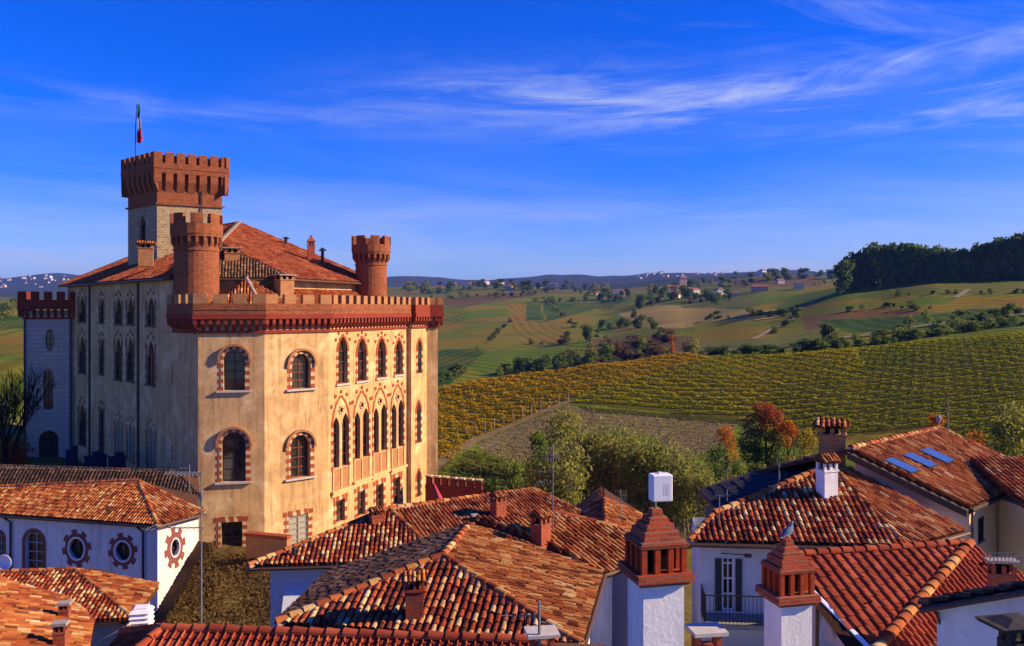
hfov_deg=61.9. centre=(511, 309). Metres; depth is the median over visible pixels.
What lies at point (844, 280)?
tree
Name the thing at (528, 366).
tree
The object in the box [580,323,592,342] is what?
tree
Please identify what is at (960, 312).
bush
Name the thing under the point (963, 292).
path
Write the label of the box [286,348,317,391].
window
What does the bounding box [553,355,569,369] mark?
tree
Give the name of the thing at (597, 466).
sapling
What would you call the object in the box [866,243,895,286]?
tree
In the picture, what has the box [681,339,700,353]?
bush
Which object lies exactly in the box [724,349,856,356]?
vine row
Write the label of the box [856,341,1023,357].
vine row
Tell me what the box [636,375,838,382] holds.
vine row
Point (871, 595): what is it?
house
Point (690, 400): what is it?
vine row
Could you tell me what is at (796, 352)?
vine row
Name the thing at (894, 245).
tree
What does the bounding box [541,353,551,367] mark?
tree
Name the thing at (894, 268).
tree
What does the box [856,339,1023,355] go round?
vine row
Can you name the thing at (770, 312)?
bush
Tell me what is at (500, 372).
tree
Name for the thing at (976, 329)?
hedge bush
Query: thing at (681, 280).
house
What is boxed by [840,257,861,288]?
tree
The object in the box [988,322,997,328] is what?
hedge bush
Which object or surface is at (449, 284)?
tree
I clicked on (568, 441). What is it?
sapling
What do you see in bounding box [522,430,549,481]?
tree
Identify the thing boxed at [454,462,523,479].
vine row
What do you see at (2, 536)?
window
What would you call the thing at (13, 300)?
tree
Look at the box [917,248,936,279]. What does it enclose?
tree
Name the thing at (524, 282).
tree
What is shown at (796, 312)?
bush
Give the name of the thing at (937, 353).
vine row
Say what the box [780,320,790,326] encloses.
bush
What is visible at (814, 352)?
vine row
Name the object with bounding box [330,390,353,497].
window
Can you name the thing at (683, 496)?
sapling
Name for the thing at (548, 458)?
sapling
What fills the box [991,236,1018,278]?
tree
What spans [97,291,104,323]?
window
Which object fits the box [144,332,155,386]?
window
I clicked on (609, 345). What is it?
bush
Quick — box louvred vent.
[128,604,154,625]
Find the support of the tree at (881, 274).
on the ground at (468, 326)
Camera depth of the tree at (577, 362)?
390.42 m
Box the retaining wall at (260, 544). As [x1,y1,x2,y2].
[245,531,291,560]
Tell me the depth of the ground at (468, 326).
389.68 m
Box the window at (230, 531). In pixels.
[215,516,247,546]
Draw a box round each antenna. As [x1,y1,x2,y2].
[145,471,204,623]
[502,602,540,645]
[536,444,558,531]
[614,489,626,520]
[715,494,723,525]
[724,468,731,500]
[778,457,779,481]
[945,397,951,431]
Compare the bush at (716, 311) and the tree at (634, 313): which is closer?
the bush at (716, 311)
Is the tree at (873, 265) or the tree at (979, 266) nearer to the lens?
the tree at (979, 266)
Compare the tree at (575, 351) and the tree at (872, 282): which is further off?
the tree at (872, 282)
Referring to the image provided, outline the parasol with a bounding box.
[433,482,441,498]
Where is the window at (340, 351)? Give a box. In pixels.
[335,331,350,385]
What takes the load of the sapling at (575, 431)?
on the ground at (468, 326)
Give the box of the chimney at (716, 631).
[685,622,728,645]
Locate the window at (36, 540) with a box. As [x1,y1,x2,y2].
[22,528,45,568]
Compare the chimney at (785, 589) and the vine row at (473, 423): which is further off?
the vine row at (473, 423)
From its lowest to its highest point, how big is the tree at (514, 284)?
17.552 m
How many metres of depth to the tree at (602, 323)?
741.74 m
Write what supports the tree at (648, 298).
on the ground at (468, 326)
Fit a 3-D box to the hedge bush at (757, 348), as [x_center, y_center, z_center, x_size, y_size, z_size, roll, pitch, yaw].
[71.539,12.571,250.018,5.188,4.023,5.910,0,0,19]
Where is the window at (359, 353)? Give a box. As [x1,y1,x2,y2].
[354,331,369,383]
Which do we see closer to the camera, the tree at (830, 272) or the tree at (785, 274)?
the tree at (830, 272)
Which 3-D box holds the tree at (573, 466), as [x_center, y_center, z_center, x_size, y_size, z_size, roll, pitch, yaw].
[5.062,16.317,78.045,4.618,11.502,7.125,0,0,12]
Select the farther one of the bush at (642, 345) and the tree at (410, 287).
the tree at (410, 287)
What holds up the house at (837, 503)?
on the ground at (468, 326)
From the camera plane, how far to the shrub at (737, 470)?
92.22 m
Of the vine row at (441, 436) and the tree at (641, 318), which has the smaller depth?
the vine row at (441, 436)
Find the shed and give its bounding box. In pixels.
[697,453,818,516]
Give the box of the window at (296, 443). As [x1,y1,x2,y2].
[285,429,316,481]
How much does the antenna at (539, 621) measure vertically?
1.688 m
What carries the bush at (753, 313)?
on the ground at (468, 326)
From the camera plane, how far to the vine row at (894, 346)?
243.83 m
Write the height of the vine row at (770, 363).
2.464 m
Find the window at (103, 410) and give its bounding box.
[97,400,104,450]
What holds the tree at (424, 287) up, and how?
on the ground at (468, 326)
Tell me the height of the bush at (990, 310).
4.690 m
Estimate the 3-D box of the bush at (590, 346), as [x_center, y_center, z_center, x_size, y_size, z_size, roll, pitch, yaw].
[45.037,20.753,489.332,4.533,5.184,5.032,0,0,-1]
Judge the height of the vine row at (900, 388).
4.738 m
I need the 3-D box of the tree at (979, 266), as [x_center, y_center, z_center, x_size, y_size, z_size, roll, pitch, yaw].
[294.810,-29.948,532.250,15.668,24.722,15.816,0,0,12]
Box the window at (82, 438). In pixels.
[77,397,86,447]
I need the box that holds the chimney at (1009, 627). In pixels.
[974,612,1023,645]
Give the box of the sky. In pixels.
[0,0,1023,279]
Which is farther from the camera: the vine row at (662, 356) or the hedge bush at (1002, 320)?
the hedge bush at (1002, 320)
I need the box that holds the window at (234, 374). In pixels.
[216,344,251,392]
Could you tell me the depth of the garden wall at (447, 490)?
79.21 m
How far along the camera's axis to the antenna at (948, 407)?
38.59 m
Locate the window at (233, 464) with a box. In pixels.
[215,426,252,484]
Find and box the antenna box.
[649,472,671,507]
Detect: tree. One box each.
[0,302,11,318]
[0,304,11,314]
[0,306,6,322]
[0,306,8,318]
[0,365,56,464]
[0,403,26,457]
[3,301,14,315]
[9,297,16,311]
[9,301,17,313]
[402,281,414,291]
[419,283,433,293]
[436,286,443,292]
[446,281,454,291]
[457,290,466,297]
[477,279,485,286]
[493,281,500,288]
[495,367,503,376]
[496,278,505,286]
[498,362,511,373]
[499,459,525,489]
[505,366,514,374]
[510,281,516,288]
[512,357,532,372]
[517,282,526,289]
[519,280,533,290]
[520,362,532,372]
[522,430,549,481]
[533,356,547,370]
[533,406,587,466]
[535,282,543,289]
[536,363,545,371]
[539,424,594,505]
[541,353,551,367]
[542,279,552,290]
[547,297,557,302]
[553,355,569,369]
[560,283,567,290]
[566,348,582,361]
[572,356,580,365]
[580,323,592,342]
[581,350,597,364]
[582,283,589,289]
[589,284,601,292]
[596,292,606,299]
[598,319,606,329]
[599,282,611,291]
[606,321,613,329]
[618,317,626,327]
[619,291,624,299]
[623,287,630,298]
[631,307,637,317]
[631,314,646,327]
[635,294,646,307]
[645,295,651,304]
[646,317,659,328]
[647,283,653,294]
[652,284,659,294]
[655,293,661,301]
[658,285,669,296]
[668,285,678,298]
[668,334,674,352]
[678,285,688,298]
[683,288,693,301]
[686,278,694,286]
[692,292,698,299]
[696,280,702,287]
[699,443,731,483]
[701,290,712,300]
[705,292,716,302]
[709,425,738,482]
[712,298,718,304]
[716,292,722,300]
[718,276,726,287]
[723,279,733,300]
[736,401,791,473]
[743,279,749,285]
[747,273,754,282]
[762,272,774,282]
[766,268,779,278]
[775,419,799,464]
[781,267,788,272]
[781,272,789,278]
[797,268,810,277]
[814,270,823,276]
[818,322,835,337]
[826,269,834,278]
[833,259,854,294]
[838,256,857,289]
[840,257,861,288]
[843,251,869,288]
[847,259,861,287]
[854,252,875,288]
[854,253,868,289]
[856,247,880,287]
[861,241,878,287]
[863,247,881,286]
[865,245,882,286]
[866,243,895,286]
[870,249,896,280]
[873,249,901,287]
[878,244,905,284]
[886,242,911,284]
[886,265,897,285]
[887,242,906,285]
[893,247,917,283]
[899,243,923,282]
[903,242,920,262]
[909,244,925,281]
[916,244,930,281]
[917,244,930,280]
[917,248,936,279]
[930,243,945,279]
[933,253,948,279]
[936,247,949,279]
[941,251,961,279]
[944,260,952,279]
[946,248,964,279]
[950,248,969,279]
[958,252,977,279]
[963,249,985,279]
[965,428,986,444]
[967,244,985,279]
[969,251,980,279]
[970,241,994,278]
[970,242,990,277]
[982,242,998,279]
[988,237,1013,278]
[989,239,1013,278]
[989,401,1023,456]
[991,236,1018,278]
[999,236,1023,264]
[1007,232,1023,279]
[1010,234,1023,278]
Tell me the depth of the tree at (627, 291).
1217.10 m
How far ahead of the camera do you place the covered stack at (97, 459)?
69.68 m
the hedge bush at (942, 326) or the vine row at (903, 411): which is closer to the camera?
the vine row at (903, 411)
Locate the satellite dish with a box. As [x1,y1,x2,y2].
[0,555,10,569]
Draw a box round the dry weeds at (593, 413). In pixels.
[478,404,738,463]
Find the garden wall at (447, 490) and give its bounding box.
[425,474,483,500]
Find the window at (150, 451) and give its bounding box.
[145,419,155,468]
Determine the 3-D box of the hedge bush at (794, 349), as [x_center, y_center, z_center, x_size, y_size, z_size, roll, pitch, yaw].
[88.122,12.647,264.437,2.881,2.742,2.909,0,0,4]
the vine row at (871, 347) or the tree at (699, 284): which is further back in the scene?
the tree at (699, 284)
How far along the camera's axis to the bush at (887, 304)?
443.46 m
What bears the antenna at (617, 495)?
on the house at (599, 504)
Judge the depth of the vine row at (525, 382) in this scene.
192.92 m
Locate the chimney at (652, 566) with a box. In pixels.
[618,507,694,645]
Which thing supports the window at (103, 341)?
in the castle
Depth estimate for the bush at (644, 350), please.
381.95 m
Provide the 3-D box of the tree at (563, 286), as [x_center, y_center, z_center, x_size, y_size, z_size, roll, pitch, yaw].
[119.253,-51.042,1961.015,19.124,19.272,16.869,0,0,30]
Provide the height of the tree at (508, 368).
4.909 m
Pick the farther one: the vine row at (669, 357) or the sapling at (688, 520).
the vine row at (669, 357)
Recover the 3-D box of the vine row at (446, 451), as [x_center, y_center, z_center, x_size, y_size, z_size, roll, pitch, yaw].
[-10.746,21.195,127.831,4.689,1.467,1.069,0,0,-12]
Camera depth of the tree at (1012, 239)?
517.93 m
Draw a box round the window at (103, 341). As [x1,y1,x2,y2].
[97,331,104,375]
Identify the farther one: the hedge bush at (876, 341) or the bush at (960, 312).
the bush at (960, 312)
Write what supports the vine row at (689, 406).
on the ground at (468, 326)
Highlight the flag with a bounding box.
[135,104,142,173]
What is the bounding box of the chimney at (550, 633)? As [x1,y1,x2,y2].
[524,625,559,645]
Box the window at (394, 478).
[390,471,402,504]
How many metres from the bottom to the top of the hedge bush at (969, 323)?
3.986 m
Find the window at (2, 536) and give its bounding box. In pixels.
[0,530,5,554]
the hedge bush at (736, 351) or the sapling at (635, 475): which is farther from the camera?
the hedge bush at (736, 351)
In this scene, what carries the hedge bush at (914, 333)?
on the ground at (468, 326)
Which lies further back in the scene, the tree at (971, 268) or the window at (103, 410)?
the tree at (971, 268)
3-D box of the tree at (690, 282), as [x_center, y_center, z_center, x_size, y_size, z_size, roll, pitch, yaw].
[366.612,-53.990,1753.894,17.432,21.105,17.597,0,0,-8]
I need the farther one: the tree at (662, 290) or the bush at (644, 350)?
the tree at (662, 290)
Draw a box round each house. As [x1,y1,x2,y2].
[0,464,200,495]
[0,566,159,645]
[0,576,94,645]
[108,622,604,645]
[247,487,582,626]
[274,506,627,645]
[463,282,471,286]
[504,284,512,290]
[575,487,642,645]
[666,285,678,291]
[677,275,687,284]
[686,452,970,645]
[690,288,699,293]
[714,288,724,294]
[751,285,767,291]
[754,414,1023,573]
[757,269,766,274]
[775,278,784,283]
[793,280,803,288]
[799,538,1023,645]
[917,580,1023,645]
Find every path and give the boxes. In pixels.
[438,400,571,468]
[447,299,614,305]
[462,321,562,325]
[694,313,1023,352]
[749,299,819,339]
[953,289,970,297]
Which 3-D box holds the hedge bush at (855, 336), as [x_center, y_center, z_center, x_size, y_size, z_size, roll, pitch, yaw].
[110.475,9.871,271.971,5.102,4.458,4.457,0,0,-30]
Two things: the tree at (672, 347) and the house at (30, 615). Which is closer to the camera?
the house at (30, 615)
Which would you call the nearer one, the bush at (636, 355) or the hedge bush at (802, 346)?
the hedge bush at (802, 346)
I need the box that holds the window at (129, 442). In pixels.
[125,415,134,463]
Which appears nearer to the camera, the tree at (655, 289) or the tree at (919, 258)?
the tree at (919, 258)
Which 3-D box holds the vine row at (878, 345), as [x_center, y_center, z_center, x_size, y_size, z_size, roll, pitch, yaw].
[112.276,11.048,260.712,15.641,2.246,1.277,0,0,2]
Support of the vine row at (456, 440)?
on the ground at (468, 326)
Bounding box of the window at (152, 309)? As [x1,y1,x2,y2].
[144,288,155,326]
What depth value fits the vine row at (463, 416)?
158.11 m
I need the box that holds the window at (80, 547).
[62,529,90,567]
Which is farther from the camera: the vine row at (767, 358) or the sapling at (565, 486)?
the vine row at (767, 358)
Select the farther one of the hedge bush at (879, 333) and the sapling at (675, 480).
the hedge bush at (879, 333)
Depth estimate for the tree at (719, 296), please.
894.89 m
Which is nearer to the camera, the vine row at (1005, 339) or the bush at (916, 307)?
the vine row at (1005, 339)
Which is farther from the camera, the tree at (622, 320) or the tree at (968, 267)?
the tree at (622, 320)
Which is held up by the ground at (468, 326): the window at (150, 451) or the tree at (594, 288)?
the tree at (594, 288)
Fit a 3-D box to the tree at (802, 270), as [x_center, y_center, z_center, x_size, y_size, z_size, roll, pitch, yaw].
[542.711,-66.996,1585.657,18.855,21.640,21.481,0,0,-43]
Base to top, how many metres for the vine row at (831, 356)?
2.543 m
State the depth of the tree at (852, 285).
581.30 m
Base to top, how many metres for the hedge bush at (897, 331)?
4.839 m
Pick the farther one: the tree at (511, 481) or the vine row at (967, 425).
the vine row at (967, 425)
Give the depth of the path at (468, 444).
150.26 m
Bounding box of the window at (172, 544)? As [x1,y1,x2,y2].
[164,528,185,567]
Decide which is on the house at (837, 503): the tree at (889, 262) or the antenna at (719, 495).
the antenna at (719, 495)
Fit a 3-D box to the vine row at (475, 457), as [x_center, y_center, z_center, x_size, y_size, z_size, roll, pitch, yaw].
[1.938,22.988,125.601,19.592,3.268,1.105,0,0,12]
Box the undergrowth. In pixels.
[479,475,680,522]
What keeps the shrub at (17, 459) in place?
on the ground at (468, 326)
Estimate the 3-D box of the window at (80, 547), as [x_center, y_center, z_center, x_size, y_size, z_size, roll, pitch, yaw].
[-26.055,14.341,51.258,2.045,2.329,0.340,0,0,14]
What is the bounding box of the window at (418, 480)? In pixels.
[415,468,421,497]
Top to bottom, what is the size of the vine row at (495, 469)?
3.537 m
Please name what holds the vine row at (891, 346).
on the ground at (468, 326)
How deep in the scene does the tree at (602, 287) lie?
1505.15 m
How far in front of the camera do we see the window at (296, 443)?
67.42 m
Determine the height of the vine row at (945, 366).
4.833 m
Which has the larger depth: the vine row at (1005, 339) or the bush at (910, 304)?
the bush at (910, 304)
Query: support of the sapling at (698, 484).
on the ground at (468, 326)
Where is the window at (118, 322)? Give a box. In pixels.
[113,290,122,325]
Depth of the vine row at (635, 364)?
216.92 m
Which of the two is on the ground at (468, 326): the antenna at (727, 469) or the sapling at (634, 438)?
the sapling at (634, 438)
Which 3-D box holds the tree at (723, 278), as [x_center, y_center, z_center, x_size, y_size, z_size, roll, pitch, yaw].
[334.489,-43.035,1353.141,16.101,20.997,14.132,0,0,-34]
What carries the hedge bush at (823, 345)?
on the ground at (468, 326)
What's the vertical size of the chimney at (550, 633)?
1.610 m
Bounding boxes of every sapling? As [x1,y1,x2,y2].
[522,449,562,493]
[527,452,564,498]
[530,461,572,497]
[537,431,570,485]
[551,458,582,499]
[552,426,579,495]
[566,439,595,502]
[567,420,595,498]
[567,434,595,498]
[570,416,618,492]
[576,424,613,497]
[584,431,621,493]
[587,442,609,490]
[590,425,632,484]
[591,421,645,474]
[593,427,636,501]
[596,421,648,502]
[603,428,644,489]
[610,440,645,508]
[618,424,651,509]
[619,423,675,513]
[624,430,675,513]
[629,443,692,518]
[640,443,677,519]
[648,447,693,531]
[651,439,689,515]
[653,446,705,532]
[664,456,701,538]
[671,452,712,526]
[672,466,697,537]
[674,460,709,532]
[678,448,720,516]
[682,463,720,516]
[683,463,721,519]
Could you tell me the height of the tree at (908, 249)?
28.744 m
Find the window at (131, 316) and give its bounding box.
[125,290,134,325]
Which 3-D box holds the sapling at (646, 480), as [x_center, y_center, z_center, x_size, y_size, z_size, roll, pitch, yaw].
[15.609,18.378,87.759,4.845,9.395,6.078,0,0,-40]
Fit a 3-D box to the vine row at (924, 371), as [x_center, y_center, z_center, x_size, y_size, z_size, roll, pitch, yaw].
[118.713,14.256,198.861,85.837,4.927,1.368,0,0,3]
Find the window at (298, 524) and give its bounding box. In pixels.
[283,508,312,544]
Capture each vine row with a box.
[438,359,700,389]
[438,372,645,388]
[438,381,611,391]
[438,385,597,393]
[438,388,590,396]
[438,392,579,398]
[438,395,569,401]
[438,399,558,404]
[438,403,549,408]
[438,406,536,412]
[438,410,524,417]
[438,413,514,421]
[438,416,503,426]
[438,421,492,429]
[438,425,482,434]
[438,428,473,438]
[438,434,466,442]
[438,438,462,445]
[438,440,461,448]
[438,443,460,451]
[438,449,455,454]
[438,453,453,458]
[439,378,622,388]
[440,370,657,386]
[441,367,665,389]
[441,375,635,388]
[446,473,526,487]
[448,466,526,487]
[449,364,678,385]
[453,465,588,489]
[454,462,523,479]
[455,457,523,476]
[460,457,526,472]
[461,452,531,469]
[462,449,531,467]
[467,450,504,460]
[516,369,551,375]
[559,356,708,370]
[566,354,711,369]
[575,398,804,409]
[578,360,692,367]
[580,393,809,403]
[584,362,685,366]
[589,353,699,367]
[591,389,814,399]
[598,385,818,394]
[599,352,695,364]
[603,351,689,364]
[611,381,823,390]
[625,378,831,386]
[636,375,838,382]
[651,371,847,379]
[661,367,853,375]
[674,363,862,372]
[677,408,799,414]
[682,361,864,369]
[691,358,861,367]
[701,356,860,364]
[706,353,857,361]
[712,352,857,359]
[719,348,847,356]
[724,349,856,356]
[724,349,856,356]
[738,347,854,355]
[739,416,789,419]
[786,398,1023,422]
[791,393,1023,417]
[791,407,1021,430]
[793,413,1018,435]
[795,405,1023,426]
[800,389,1023,411]
[806,385,1023,405]
[811,381,1023,400]
[814,377,1023,396]
[819,373,1023,391]
[823,369,1023,387]
[828,365,1023,383]
[834,361,1023,379]
[839,357,1023,375]
[844,353,1023,372]
[847,351,1021,368]
[850,347,1023,365]
[853,346,1023,362]
[854,332,1023,348]
[856,338,1022,352]
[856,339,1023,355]
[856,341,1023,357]
[857,335,1023,350]
[857,342,904,348]
[857,343,1023,359]
[858,334,1022,350]
[861,335,1023,350]
[867,333,1023,348]
[937,332,1020,340]
[944,419,1023,428]
[952,426,1007,433]
[963,431,1004,438]
[975,434,1015,441]
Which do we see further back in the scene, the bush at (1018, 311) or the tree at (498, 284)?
the tree at (498, 284)
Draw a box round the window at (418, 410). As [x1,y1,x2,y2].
[415,400,421,443]
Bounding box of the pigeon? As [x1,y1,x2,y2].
[780,521,793,538]
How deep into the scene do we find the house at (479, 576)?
26.22 m
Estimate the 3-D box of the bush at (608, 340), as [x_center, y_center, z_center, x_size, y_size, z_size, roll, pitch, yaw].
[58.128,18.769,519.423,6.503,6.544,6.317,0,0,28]
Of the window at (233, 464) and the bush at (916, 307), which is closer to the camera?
the window at (233, 464)
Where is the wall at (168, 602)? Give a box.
[153,541,213,623]
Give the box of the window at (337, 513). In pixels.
[333,493,347,524]
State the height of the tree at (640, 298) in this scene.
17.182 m
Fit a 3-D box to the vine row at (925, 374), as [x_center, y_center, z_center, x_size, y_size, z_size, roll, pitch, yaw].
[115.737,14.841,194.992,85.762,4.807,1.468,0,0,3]
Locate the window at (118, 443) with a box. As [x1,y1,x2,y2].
[114,411,122,451]
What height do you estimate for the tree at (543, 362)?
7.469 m
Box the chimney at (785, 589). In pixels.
[755,537,820,645]
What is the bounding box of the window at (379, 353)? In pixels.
[375,331,388,379]
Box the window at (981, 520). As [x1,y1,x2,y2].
[978,516,983,542]
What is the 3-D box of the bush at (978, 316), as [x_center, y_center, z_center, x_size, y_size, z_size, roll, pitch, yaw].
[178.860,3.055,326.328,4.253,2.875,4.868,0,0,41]
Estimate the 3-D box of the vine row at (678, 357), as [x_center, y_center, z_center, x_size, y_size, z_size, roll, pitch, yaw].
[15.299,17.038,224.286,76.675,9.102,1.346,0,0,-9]
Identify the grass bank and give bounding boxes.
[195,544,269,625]
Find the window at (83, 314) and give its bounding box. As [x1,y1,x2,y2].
[77,288,86,322]
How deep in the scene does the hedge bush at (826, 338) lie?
272.08 m
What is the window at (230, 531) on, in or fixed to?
in the castle
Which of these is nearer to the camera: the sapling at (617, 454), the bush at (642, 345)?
the sapling at (617, 454)
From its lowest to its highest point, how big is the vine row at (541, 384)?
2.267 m
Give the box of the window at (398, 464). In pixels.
[389,380,407,474]
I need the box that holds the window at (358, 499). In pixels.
[354,484,367,518]
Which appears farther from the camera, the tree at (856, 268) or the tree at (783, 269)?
the tree at (783, 269)
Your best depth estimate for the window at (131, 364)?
75.37 m
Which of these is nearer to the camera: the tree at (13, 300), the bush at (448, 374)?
the bush at (448, 374)
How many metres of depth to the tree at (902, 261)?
552.14 m
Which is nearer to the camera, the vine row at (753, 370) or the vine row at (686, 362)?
the vine row at (753, 370)
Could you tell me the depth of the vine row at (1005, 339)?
235.64 m
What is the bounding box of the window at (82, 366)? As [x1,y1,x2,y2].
[77,328,86,374]
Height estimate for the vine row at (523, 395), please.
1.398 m
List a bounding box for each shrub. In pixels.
[0,439,36,464]
[730,460,747,477]
[757,462,765,468]
[792,428,817,457]
[927,414,945,425]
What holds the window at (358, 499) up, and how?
in the castle
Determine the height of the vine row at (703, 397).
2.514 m
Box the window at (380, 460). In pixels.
[371,383,390,479]
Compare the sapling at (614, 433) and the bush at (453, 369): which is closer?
the sapling at (614, 433)
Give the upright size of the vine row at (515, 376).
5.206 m
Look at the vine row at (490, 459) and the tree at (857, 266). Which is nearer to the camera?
the vine row at (490, 459)
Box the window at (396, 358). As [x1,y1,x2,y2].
[393,333,405,376]
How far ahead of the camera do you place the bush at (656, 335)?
472.96 m
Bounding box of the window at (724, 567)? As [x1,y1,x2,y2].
[715,558,741,611]
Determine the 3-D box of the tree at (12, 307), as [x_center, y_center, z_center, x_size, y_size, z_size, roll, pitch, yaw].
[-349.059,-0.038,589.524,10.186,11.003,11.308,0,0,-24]
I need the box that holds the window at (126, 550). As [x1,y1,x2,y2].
[108,533,137,569]
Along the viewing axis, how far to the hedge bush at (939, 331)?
276.89 m
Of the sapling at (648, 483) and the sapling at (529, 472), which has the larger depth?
the sapling at (648, 483)
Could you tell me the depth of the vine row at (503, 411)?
164.91 m
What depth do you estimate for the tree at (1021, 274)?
517.92 m
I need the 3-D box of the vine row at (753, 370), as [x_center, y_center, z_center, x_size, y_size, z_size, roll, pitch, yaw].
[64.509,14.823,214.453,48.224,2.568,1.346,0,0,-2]
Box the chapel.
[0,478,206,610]
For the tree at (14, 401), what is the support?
on the ground at (468, 326)
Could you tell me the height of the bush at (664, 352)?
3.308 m
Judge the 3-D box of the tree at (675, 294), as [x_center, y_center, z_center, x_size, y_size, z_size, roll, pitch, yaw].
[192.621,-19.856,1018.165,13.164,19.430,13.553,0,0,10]
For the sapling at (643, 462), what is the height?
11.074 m
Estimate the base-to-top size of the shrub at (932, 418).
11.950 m
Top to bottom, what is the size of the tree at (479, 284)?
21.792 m
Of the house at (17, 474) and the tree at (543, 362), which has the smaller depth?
the house at (17, 474)
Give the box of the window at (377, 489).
[373,478,385,506]
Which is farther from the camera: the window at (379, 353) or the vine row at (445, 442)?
the vine row at (445, 442)
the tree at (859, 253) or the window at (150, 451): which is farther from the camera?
the tree at (859, 253)
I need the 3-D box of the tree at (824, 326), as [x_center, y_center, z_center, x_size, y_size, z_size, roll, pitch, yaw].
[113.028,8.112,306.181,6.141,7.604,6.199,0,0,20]
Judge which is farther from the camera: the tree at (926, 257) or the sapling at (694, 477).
the tree at (926, 257)
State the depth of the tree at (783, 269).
1618.11 m
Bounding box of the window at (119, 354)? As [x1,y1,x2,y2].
[113,330,122,381]
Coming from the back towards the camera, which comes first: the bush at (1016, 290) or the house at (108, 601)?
the bush at (1016, 290)
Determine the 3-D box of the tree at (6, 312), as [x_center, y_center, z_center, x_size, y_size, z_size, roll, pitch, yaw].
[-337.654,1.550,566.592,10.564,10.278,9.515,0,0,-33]
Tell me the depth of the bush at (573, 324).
784.55 m
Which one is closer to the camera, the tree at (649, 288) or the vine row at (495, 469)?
the vine row at (495, 469)
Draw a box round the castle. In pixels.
[17,151,443,547]
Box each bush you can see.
[438,370,444,382]
[443,370,453,378]
[447,363,464,375]
[556,334,567,343]
[570,322,577,327]
[584,349,597,363]
[587,341,593,348]
[597,342,613,355]
[599,348,614,359]
[599,356,606,361]
[604,335,612,343]
[613,346,622,356]
[614,341,623,350]
[617,343,632,359]
[623,334,634,346]
[630,335,639,347]
[631,349,639,358]
[634,335,647,346]
[638,342,649,350]
[642,343,653,354]
[646,339,662,355]
[651,345,659,355]
[652,327,664,340]
[659,328,675,342]
[659,348,670,354]
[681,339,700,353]
[702,346,720,355]
[703,313,715,319]
[711,345,730,355]
[713,310,722,318]
[733,349,740,354]
[740,343,755,354]
[745,307,759,315]
[748,346,764,357]
[759,344,775,354]
[767,310,775,316]
[768,326,778,333]
[770,345,778,354]
[773,346,784,353]
[776,307,789,315]
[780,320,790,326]
[789,342,807,351]
[791,306,802,316]
[792,346,800,352]
[799,338,818,351]
[815,338,830,349]
[822,334,844,347]
[827,328,839,339]
[839,336,850,347]
[851,334,867,345]
[852,337,866,346]
[859,304,867,308]
[868,328,892,343]
[868,337,881,345]
[884,301,892,306]
[889,327,908,340]
[891,324,920,339]
[897,328,925,339]
[902,315,915,325]
[906,301,914,308]
[910,303,920,309]
[920,309,933,323]
[926,327,945,336]
[928,322,956,334]
[938,324,952,333]
[944,314,959,325]
[949,321,962,331]
[950,319,971,331]
[951,310,971,321]
[961,321,982,331]
[969,324,979,331]
[974,314,984,320]
[980,317,995,328]
[985,308,1002,318]
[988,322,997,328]
[995,317,1008,325]
[997,321,1005,326]
[1000,302,1016,317]
[1006,315,1021,325]
[1009,307,1023,314]
[1011,288,1020,292]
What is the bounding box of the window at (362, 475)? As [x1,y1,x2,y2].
[352,386,373,487]
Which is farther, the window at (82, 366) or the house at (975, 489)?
the window at (82, 366)
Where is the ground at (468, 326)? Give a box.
[0,270,1023,645]
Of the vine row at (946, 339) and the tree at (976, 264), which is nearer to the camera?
the vine row at (946, 339)
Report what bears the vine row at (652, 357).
on the ground at (468, 326)
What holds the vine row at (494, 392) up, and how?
on the ground at (468, 326)
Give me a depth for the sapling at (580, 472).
100.43 m
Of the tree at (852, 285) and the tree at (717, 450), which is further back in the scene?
the tree at (852, 285)
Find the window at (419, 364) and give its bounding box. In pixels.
[416,337,422,373]
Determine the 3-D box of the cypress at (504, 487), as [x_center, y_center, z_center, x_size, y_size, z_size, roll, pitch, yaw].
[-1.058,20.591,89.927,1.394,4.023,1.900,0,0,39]
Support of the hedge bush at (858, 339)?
on the ground at (468, 326)
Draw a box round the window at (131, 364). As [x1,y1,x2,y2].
[125,330,134,382]
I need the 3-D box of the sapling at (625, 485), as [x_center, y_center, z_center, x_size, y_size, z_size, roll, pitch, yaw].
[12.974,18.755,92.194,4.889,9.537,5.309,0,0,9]

